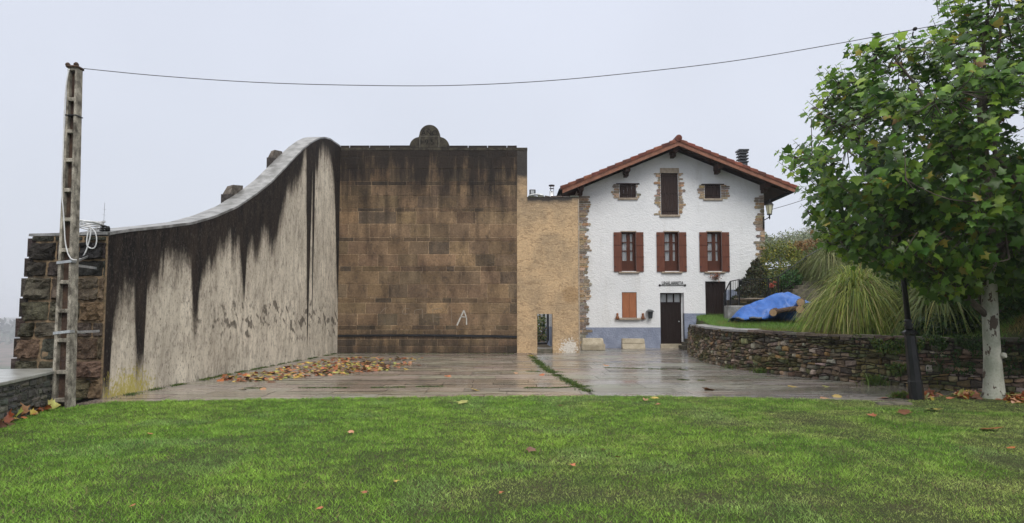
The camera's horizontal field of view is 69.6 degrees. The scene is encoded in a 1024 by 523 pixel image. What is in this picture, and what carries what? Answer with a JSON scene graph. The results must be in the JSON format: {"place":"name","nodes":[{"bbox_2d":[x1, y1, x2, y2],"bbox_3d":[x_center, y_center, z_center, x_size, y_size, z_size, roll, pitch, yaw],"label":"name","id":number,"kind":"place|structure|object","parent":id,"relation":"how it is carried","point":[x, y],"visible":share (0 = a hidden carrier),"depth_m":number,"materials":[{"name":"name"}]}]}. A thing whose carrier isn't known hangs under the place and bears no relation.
{"place":"outdoors","nodes":[
{"label":"outdoors","id":0,"kind":"place"},
{"bbox_2d":[0,266,795,368],"bbox_3d":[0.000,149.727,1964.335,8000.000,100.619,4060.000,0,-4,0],"label":"ground","id":1,"kind":"structure","parent":0,"point":[6,354],"depth_m":1028.74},
{"bbox_2d":[0,317,19,344],"bbox_3d":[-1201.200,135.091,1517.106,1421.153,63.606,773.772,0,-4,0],"label":"distant wood","id":2,"kind":"object","parent":1,"relation":"on","point":[5,328],"visible":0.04,"depth_m":1250.12,"materials":[{"name":"grey plant"}]},
{"bbox_2d":[537,314,546,341],"bbox_3d":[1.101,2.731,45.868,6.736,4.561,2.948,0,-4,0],"label":"garden hedge","id":3,"kind":"object","parent":1,"relation":"on","point":[543,325],"visible":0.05,"depth_m":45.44,"materials":[{"name":"green plant"}]},
{"bbox_2d":[537,314,551,345],"bbox_3d":[3.210,0.862,39.988,4.412,7.300,5.700,0,-4,0],"label":"annex","id":4,"kind":"object","parent":1,"relation":"on","point":[548,321],"visible":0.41,"depth_m":37.33,"materials":[{"name":"grey paint"}]},
{"bbox_2d":[557,135,797,348],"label":"white house","id":5,"kind":"structure","parent":1,"relation":"on","point":[677,208],"depth_m":34.13,"materials":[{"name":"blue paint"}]},
{"bbox_2d":[621,232,635,270],"bbox_3d":[5.405,-0.454,34.224,0.667,1.816,0.239,0,-4,0],"label":"window","id":6,"kind":"structure","parent":5,"relation":"in","point":[628,239],"depth_m":34.27,"materials":[{"name":"brown wood"}]},
{"bbox_2d":[647,309,653,317],"bbox_3d":[6.346,2.407,33.763,0.340,0.413,0.298,0,-4,0],"label":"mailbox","id":7,"kind":"object","parent":5,"relation":"attached to","point":[650,313],"visible":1,"depth_m":33.68,"materials":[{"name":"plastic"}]},
{"bbox_2d":[660,304,681,343],"bbox_3d":[7.339,2.867,34.078,1.007,1.873,0.130,0,-4,0],"label":"door","id":8,"kind":"structure","parent":5,"relation":"in","point":[670,314],"depth_m":34.07,"materials":[{"name":"brown wood"}]},
{"bbox_2d":[664,232,678,270],"bbox_3d":[7.391,-0.454,34.224,0.667,1.816,0.239,0,-4,0],"label":"window","id":9,"kind":"structure","parent":5,"relation":"in","point":[671,242],"depth_m":34.26,"materials":[{"name":"brown wood"}]},
{"bbox_2d":[659,281,685,285],"bbox_3d":[7.406,1.026,33.987,1.281,0.228,0.030,0,-4,0],"label":"house name sign","id":10,"kind":"object","parent":5,"relation":"attached to","point":[674,282],"visible":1,"depth_m":33.98,"materials":[{"name":"black paint"}]},
{"bbox_2d":[707,232,721,270],"bbox_3d":[9.378,-0.454,34.224,0.667,1.816,0.239,0,-4,0],"label":"window","id":11,"kind":"structure","parent":5,"relation":"in","point":[714,250],"depth_m":34.27,"materials":[{"name":"brown wood"}]},
{"bbox_2d":[705,281,724,314],"bbox_3d":[9.401,2.160,34.047,0.941,2.474,0.059,0,-4,0],"label":"door","id":12,"kind":"structure","parent":5,"relation":"in","point":[714,290],"depth_m":34.07,"materials":[{"name":"brown wood"}]},
{"bbox_2d":[708,272,722,280],"bbox_3d":[9.358,0.723,33.942,0.668,0.487,0.358,0,-4,0],"label":"dried flower bunch","id":13,"kind":"object","parent":5,"relation":"attached to","point":[715,277],"visible":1,"depth_m":33.91,"materials":[{"name":"brown plant"}]},
{"bbox_2d":[763,199,773,228],"bbox_3d":[11.866,-2.217,33.984,0.434,1.368,0.452,0,-4,0],"label":"wall lantern","id":14,"kind":"object","parent":5,"relation":"attached to","point":[769,204],"depth_m":33.89,"materials":[{"name":"black paint"}]},
{"bbox_2d":[765,232,776,256],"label":"hazy tree","id":15,"kind":"object","parent":1,"relation":"on","point":[768,239],"visible":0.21,"depth_m":149.53,"materials":[{"name":"green plant"}]},
{"bbox_2d":[772,227,813,259],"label":"hazy tree","id":16,"kind":"object","parent":1,"relation":"on","point":[792,237],"visible":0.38,"depth_m":149.50,"materials":[{"name":"green plant"}]},
{"bbox_2d":[796,223,828,241],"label":"hazy tree","id":17,"kind":"object","parent":1,"relation":"on","point":[808,229],"visible":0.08,"depth_m":151.48,"materials":[{"name":"green plant"}]},
{"bbox_2d":[687,324,1023,391],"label":"retaining wall","id":18,"kind":"structure","parent":1,"relation":"on","point":[837,357],"depth_m":17.62,"materials":[{"name":"stone"}]},
{"bbox_2d":[851,333,943,377],"bbox_3d":[8.528,2.096,16.375,0.255,0.994,1.962,4,-5,-42],"label":"ivy","id":19,"kind":"object","parent":18,"relation":"attached to","point":[895,348],"visible":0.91,"depth_m":16.32,"materials":[{"name":"green plant"}]},
{"bbox_2d":[857,334,1016,350],"bbox_3d":[9.232,1.749,15.892,3.346,0.371,0.445,-3,-5,35],"label":"ivy","id":20,"kind":"object","parent":18,"relation":"attached to","point":[940,346],"visible":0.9,"depth_m":15.75,"materials":[{"name":"green plant"}]},
{"bbox_2d":[896,333,1023,376],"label":"ivy","id":21,"kind":"object","parent":18,"relation":"attached to","point":[977,355],"visible":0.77,"depth_m":15.46,"materials":[{"name":"green plant"}]},
{"bbox_2d":[0,392,1023,522],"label":"lawn","id":22,"kind":"structure","parent":0,"point":[886,512],"depth_m":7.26,"materials":[{"name":"plant"}]},
{"bbox_2d":[0,368,53,422],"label":"parapet wall","id":23,"kind":"structure","parent":22,"relation":"on","point":[28,387],"depth_m":11.36,"materials":[{"name":"stone"}]},
{"bbox_2d":[0,398,59,427],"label":"leaf litter","id":24,"kind":"object","parent":22,"relation":"on","point":[52,404],"visible":0.67,"depth_m":11.08,"materials":[{"name":"brown plant"}]},
{"bbox_2d":[51,62,83,407],"bbox_3d":[-7.578,-0.488,12.610,0.299,5.945,0.272,0,-4,0],"label":"concrete pole","id":25,"kind":"object","parent":22,"relation":"on","point":[63,391],"visible":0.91,"depth_m":12.55,"materials":[{"name":"grey concrete"}]},
{"bbox_2d":[53,330,99,334],"bbox_3d":[-7.722,1.262,13.116,0.311,0.115,1.589,1,-4,-12],"label":"metal strap","id":26,"kind":"object","parent":25,"relation":"attached to","point":[73,331],"visible":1,"depth_m":12.85,"materials":[{"name":"grey metal"}]},
{"bbox_2d":[56,256,96,268],"bbox_3d":[-7.729,-0.037,13.209,0.291,0.267,1.588,1,-4,-13],"label":"metal strap","id":27,"kind":"object","parent":25,"relation":"attached to","point":[69,261],"visible":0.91,"depth_m":13.12,"materials":[{"name":"grey metal"}]},
{"bbox_2d":[61,69,105,260],"bbox_3d":[-7.870,-1.600,13.437,0.476,3.323,2.223,1,-4,-17],"label":"cable coil","id":28,"kind":"object","parent":25,"relation":"attached to","point":[87,224],"visible":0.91,"depth_m":12.67,"materials":[{"name":"white plastic"}]},
{"bbox_2d":[84,14,994,85],"bbox_3d":[0.580,-3.701,12.807,15.944,1.334,0.070,0,-4,-1],"label":"overhead wire","id":29,"kind":"object","parent":25,"relation":"attached to","point":[914,28],"visible":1,"depth_m":12.78,"materials":[{"name":"black metal"}]},
{"bbox_2d":[456,400,467,403],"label":"fallen leaf","id":30,"kind":"object","parent":22,"relation":"on","point":[462,401],"visible":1,"depth_m":12.87,"materials":[{"name":"yellow plant"}]},
{"bbox_2d":[526,447,536,451],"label":"fallen leaf","id":31,"kind":"object","parent":22,"relation":"on","point":[529,449],"visible":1,"depth_m":8.38,"materials":[{"name":"orange plant"}]},
{"bbox_2d":[875,401,912,404],"bbox_3d":[6.653,2.489,12.851,0.658,0.080,0.308,0,-4,0],"label":"flat stone","id":32,"kind":"object","parent":22,"relation":"on","point":[894,403],"visible":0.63,"depth_m":12.76,"materials":[{"name":"grey stone"}]},
{"bbox_2d":[774,0,1023,398],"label":"plane tree","id":33,"kind":"object","parent":22,"relation":"on","point":[982,200],"visible":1,"depth_m":12.86,"materials":[{"name":"green plant"}]},
{"bbox_2d":[897,409,910,414],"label":"fallen leaf","id":34,"kind":"object","parent":22,"relation":"on","point":[905,411],"visible":1,"depth_m":11.54,"materials":[{"name":"brown plant"}]},
{"bbox_2d":[889,198,924,399],"bbox_3d":[7.260,0.514,13.707,0.648,4.119,0.416,0,-4,0],"label":"lamp post","id":35,"kind":"object","parent":22,"relation":"on","point":[915,384],"visible":0.73,"depth_m":13.56,"materials":[{"name":"black metal"}]},
{"bbox_2d":[897,388,953,399],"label":"leaf litter","id":36,"kind":"object","parent":22,"relation":"on","point":[929,393],"visible":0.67,"depth_m":13.94,"materials":[{"name":"brown plant"}]},
{"bbox_2d":[0,0,1023,317],"label":"sky","id":37,"kind":"structure","parent":0,"point":[155,149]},
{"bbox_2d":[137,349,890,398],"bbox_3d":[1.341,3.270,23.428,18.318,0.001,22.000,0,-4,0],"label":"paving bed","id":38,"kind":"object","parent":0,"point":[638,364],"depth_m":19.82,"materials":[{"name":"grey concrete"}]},
{"bbox_2d":[953,388,982,398],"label":"leaf litter","id":39,"kind":"object","parent":38,"relation":"on","point":[965,394],"visible":0.97,"depth_m":13.79,"materials":[{"name":"brown plant"}]},
{"bbox_2d":[76,348,1021,404],"bbox_3d":[1.370,3.259,23.494,18.264,0.007,22.118,0,-4,0],"label":"paved court","id":40,"kind":"object","parent":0,"point":[665,359],"visible":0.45,"depth_m":17.32,"materials":[{"name":"concrete"}]},
{"bbox_2d":[11,137,340,403],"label":"pelota side wall","id":41,"kind":"structure","parent":40,"relation":"on","point":[239,278],"depth_m":18.29,"materials":[{"name":"concrete"}]},
{"bbox_2d":[99,205,109,230],"bbox_3d":[-7.859,-0.861,14.217,0.190,0.555,0.115,0,-4,0],"label":"antenna","id":42,"kind":"object","parent":41,"relation":"on","point":[104,228],"visible":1,"depth_m":14.17,"materials":[{"name":"black metal"}]},
{"bbox_2d":[113,353,338,397],"bbox_3d":[-7.328,3.097,21.547,0.445,0.050,15.368,0,-4,2],"label":"moss","id":43,"kind":"object","parent":40,"relation":"on","point":[155,388],"visible":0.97,"depth_m":18.33,"materials":[{"name":"green plant"}]},
{"bbox_2d":[221,356,422,381],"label":"leaf litter","id":44,"kind":"object","parent":40,"relation":"on","point":[354,367],"visible":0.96,"depth_m":20.68,"materials":[{"name":"brown plant"}]},
{"bbox_2d":[246,385,441,388],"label":"moss","id":45,"kind":"object","parent":40,"relation":"on","point":[349,387],"visible":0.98,"depth_m":15.87,"materials":[{"name":"green plant"}]},
{"bbox_2d":[339,353,514,353],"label":"moss","id":46,"kind":"object","parent":40,"relation":"on","point":[434,353],"visible":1,"depth_m":29.27,"materials":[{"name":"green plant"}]},
{"bbox_2d":[337,125,527,352],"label":"pelota front wall","id":47,"kind":"structure","parent":40,"relation":"on","point":[432,241],"depth_m":30.04,"materials":[{"name":"stone"}]},
{"bbox_2d":[527,195,579,352],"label":"ochre wall","id":48,"kind":"structure","parent":40,"relation":"on","point":[553,277],"depth_m":29.98,"materials":[{"name":"paint"}]},
{"bbox_2d":[529,189,535,193],"bbox_3d":[0.849,-2.799,30.505,0.260,0.375,0.128,0,-4,0],"label":"floodlight","id":49,"kind":"object","parent":48,"relation":"on","point":[532,191],"visible":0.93,"depth_m":30.46,"materials":[{"name":"plastic"}]},
{"bbox_2d":[529,193,543,195],"bbox_3d":[1.003,-2.740,30.325,0.604,0.133,0.087,0,-4,0],"label":"cable bundle","id":50,"kind":"object","parent":48,"relation":"on","point":[536,194],"visible":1,"depth_m":30.29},
{"bbox_2d":[549,184,554,195],"bbox_3d":[2.099,-3.327,38.930,0.317,1.508,0.309,0,-4,0],"label":"flue pipe","id":51,"kind":"object","parent":48,"relation":"on","point":[551,193],"visible":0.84,"depth_m":38.88,"materials":[{"name":"silver metal"}]},
{"bbox_2d":[525,385,591,388],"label":"moss","id":52,"kind":"object","parent":40,"relation":"on","point":[555,387],"visible":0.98,"depth_m":15.82,"materials":[{"name":"green plant"}]},
{"bbox_2d":[527,355,593,391],"bbox_3d":[1.029,3.094,21.512,0.615,0.050,13.192,0,-4,-4],"label":"moss","id":53,"kind":"object","parent":40,"relation":"on","point":[549,370],"visible":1,"depth_m":18.80,"materials":[{"name":"green plant"}]},
{"bbox_2d":[581,338,604,349],"bbox_3d":[3.526,3.598,32.071,1.023,0.529,0.500,0,-4,0],"label":"stone bench","id":54,"kind":"object","parent":40,"relation":"on","point":[592,344],"visible":0.99,"depth_m":31.82,"materials":[{"name":"beige stone"}]},
{"bbox_2d":[621,338,645,348],"bbox_3d":[5.471,3.706,33.184,1.048,0.470,0.440,0,-4,0],"label":"stone bench","id":55,"kind":"object","parent":40,"relation":"on","point":[633,343],"visible":1,"depth_m":33.06,"materials":[{"name":"beige stone"}]},
{"bbox_2d":[605,367,686,369],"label":"moss","id":56,"kind":"object","parent":40,"relation":"on","point":[641,368],"visible":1,"depth_m":21.34,"materials":[{"name":"green plant"}]},
{"bbox_2d":[679,338,687,348],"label":"stone steps","id":57,"kind":"structure","parent":40,"relation":"on","point":[684,345],"depth_m":33.20,"materials":[{"name":"grey stone"}]},
{"bbox_2d":[749,368,769,372],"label":"weed tuft","id":58,"kind":"object","parent":40,"relation":"on","point":[759,370],"visible":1,"depth_m":19.78,"materials":[{"name":"green plant"}]},
{"bbox_2d":[856,373,889,385],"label":"weed tuft","id":59,"kind":"object","parent":40,"relation":"on","point":[874,381],"visible":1,"depth_m":16.43,"materials":[{"name":"green plant"}]},
{"bbox_2d":[886,390,907,398],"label":"weed tuft","id":60,"kind":"object","parent":40,"relation":"on","point":[901,395],"visible":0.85,"depth_m":13.93,"materials":[{"name":"green plant"}]},
{"bbox_2d":[995,390,1023,403],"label":"leaf litter","id":61,"kind":"object","parent":40,"relation":"on","point":[1012,397],"visible":0.98,"depth_m":13.13,"materials":[{"name":"brown plant"}]},
{"bbox_2d":[779,268,803,289],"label":"green shrub","id":62,"kind":"object","parent":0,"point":[795,276],"visible":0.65,"depth_m":30.82,"materials":[{"name":"green plant"}]},
{"bbox_2d":[696,275,1023,337],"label":"garden bank","id":63,"kind":"structure","parent":0,"point":[1015,333],"depth_m":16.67,"materials":[{"name":"green plant"}]},
{"bbox_2d":[724,306,742,318],"bbox_3d":[8.692,2.105,28.573,0.767,0.776,0.500,0,-4,0],"label":"concrete block","id":64,"kind":"object","parent":63,"relation":"on","point":[730,311],"depth_m":28.35,"materials":[{"name":"grey concrete"}]},
{"bbox_2d":[727,298,763,305],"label":"planter wall","id":65,"kind":"structure","parent":63,"relation":"on","point":[745,301],"depth_m":29.55,"materials":[{"name":"concrete"}]},
{"bbox_2d":[731,258,775,299],"bbox_3d":[10.330,0.769,31.028,2.285,2.013,2.258,0,-4,0],"label":"conifer","id":66,"kind":"object","parent":65,"relation":"on","point":[755,271],"visible":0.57,"depth_m":30.65,"materials":[{"name":"green plant"}]},
{"bbox_2d":[763,271,782,294],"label":"flowering plant","id":67,"kind":"object","parent":65,"relation":"on","point":[769,276],"visible":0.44,"depth_m":30.21,"materials":[{"name":"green plant"}]},
{"bbox_2d":[727,292,810,322],"bbox_3d":[8.854,1.622,25.692,2.614,1.135,1.772,0,-4,0],"label":"tarpaulin","id":68,"kind":"object","parent":63,"relation":"on","point":[758,310],"visible":0.91,"depth_m":25.37,"materials":[{"name":"plastic"}]},
{"bbox_2d":[769,308,779,315],"bbox_3d":[8.960,1.710,25.060,0.252,0.322,0.876,-2,-5,28],"label":"firewood log","id":69,"kind":"object","parent":68,"relation":"on","point":[773,312],"visible":0.88,"depth_m":24.69,"materials":[{"name":"brown wood"}]},
{"bbox_2d":[777,306,796,313],"bbox_3d":[9.301,1.632,24.887,0.780,0.274,0.167,1,-4,-9],"label":"firewood log","id":70,"kind":"object","parent":69,"relation":"on","point":[785,309],"visible":0.92,"depth_m":24.82,"materials":[{"name":"brown wood"}]},
{"bbox_2d":[796,305,804,313],"bbox_3d":[9.864,1.617,25.142,0.273,0.324,0.898,-2,-4,24],"label":"firewood log","id":71,"kind":"object","parent":68,"relation":"on","point":[799,309],"visible":0.66,"depth_m":24.75,"materials":[{"name":"brown wood"}]},
{"bbox_2d":[796,298,805,305],"bbox_3d":[9.927,1.393,25.247,0.273,0.310,0.915,-2,-4,24],"label":"firewood log","id":72,"kind":"object","parent":71,"relation":"on","point":[801,300],"visible":0.82,"depth_m":24.84,"materials":[{"name":"brown wood"}]},
{"bbox_2d":[758,238,808,292],"bbox_3d":[11.972,0.154,32.610,2.650,2.458,2.575,-1,-4,18],"label":"yellow shrub","id":73,"kind":"object","parent":63,"relation":"on","point":[765,258],"visible":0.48,"depth_m":32.22,"materials":[{"name":"green plant"}]},
{"bbox_2d":[784,240,810,263],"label":"orange shrub","id":74,"kind":"object","parent":63,"relation":"on","point":[794,249],"visible":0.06,"depth_m":40.04,"materials":[{"name":"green plant"}]},
{"bbox_2d":[790,238,821,262],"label":"orange shrub","id":75,"kind":"object","parent":63,"relation":"on","point":[802,246],"visible":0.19,"depth_m":37.91,"materials":[{"name":"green plant"}]},
{"bbox_2d":[798,247,821,266],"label":"slope bush","id":76,"kind":"object","parent":63,"relation":"on","point":[810,253],"visible":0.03,"depth_m":35.95,"materials":[{"name":"green plant"}]},
{"bbox_2d":[784,275,835,318],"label":"garden stairs","id":77,"kind":"structure","parent":63,"relation":"on","point":[804,292],"depth_m":29.89,"materials":[{"name":"grey stone"}]},
{"bbox_2d":[724,248,820,305],"bbox_3d":[11.716,0.813,30.909,6.220,3.401,1.606,2,-5,-27],"label":"iron railing","id":78,"kind":"object","parent":77,"relation":"on","point":[769,288],"visible":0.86,"depth_m":29.49,"materials":[{"name":"black metal"}]},
{"bbox_2d":[802,229,828,256],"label":"slope bush","id":79,"kind":"object","parent":63,"relation":"on","point":[820,240],"visible":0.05,"depth_m":36.26,"materials":[{"name":"green plant"}]},
{"bbox_2d":[786,243,860,288],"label":"pampas grass","id":80,"kind":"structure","parent":63,"relation":"on","point":[815,266],"depth_m":30.40,"materials":[{"name":"green plant"}]},
{"bbox_2d":[786,241,923,335],"bbox_3d":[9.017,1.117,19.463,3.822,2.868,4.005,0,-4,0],"label":"pampas grass","id":81,"kind":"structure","parent":63,"relation":"on","point":[840,306],"depth_m":18.75,"materials":[{"name":"green plant"}]},
{"bbox_2d":[877,255,925,300],"bbox_3d":[11.519,0.676,20.564,3.329,2.016,2.768,0,-4,0],"label":"leafy shrub","id":82,"kind":"object","parent":63,"relation":"on","point":[891,281],"visible":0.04,"depth_m":20.26,"materials":[{"name":"green plant"}]},
{"bbox_2d":[857,287,1019,336],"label":"pampas grass","id":83,"kind":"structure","parent":63,"relation":"on","point":[918,307],"depth_m":17.54,"materials":[{"name":"green plant"}]},
{"bbox_2d":[899,311,981,337],"bbox_3d":[10.370,1.557,17.489,1.924,0.858,1.805,-3,-5,39],"label":"leafy shrub","id":84,"kind":"object","parent":63,"relation":"on","point":[938,331],"visible":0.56,"depth_m":17.09,"materials":[{"name":"green plant"}]},
{"bbox_2d":[900,242,1019,299],"bbox_3d":[11.680,0.418,18.991,3.214,2.198,2.814,0,-4,0],"label":"leafy shrub","id":85,"kind":"object","parent":63,"relation":"on","point":[922,269],"visible":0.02,"depth_m":19.00,"materials":[{"name":"green plant"}]},
{"bbox_2d":[943,292,1023,322],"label":"leafy shrub","id":86,"kind":"object","parent":63,"relation":"on","point":[1008,303],"visible":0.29,"depth_m":16.71,"materials":[{"name":"green plant"}]},
{"bbox_2d":[943,130,1023,179],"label":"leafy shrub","id":87,"kind":"object","parent":63,"relation":"on","point":[1020,144],"visible":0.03,"depth_m":25.30,"materials":[{"name":"green plant"}]}
]}

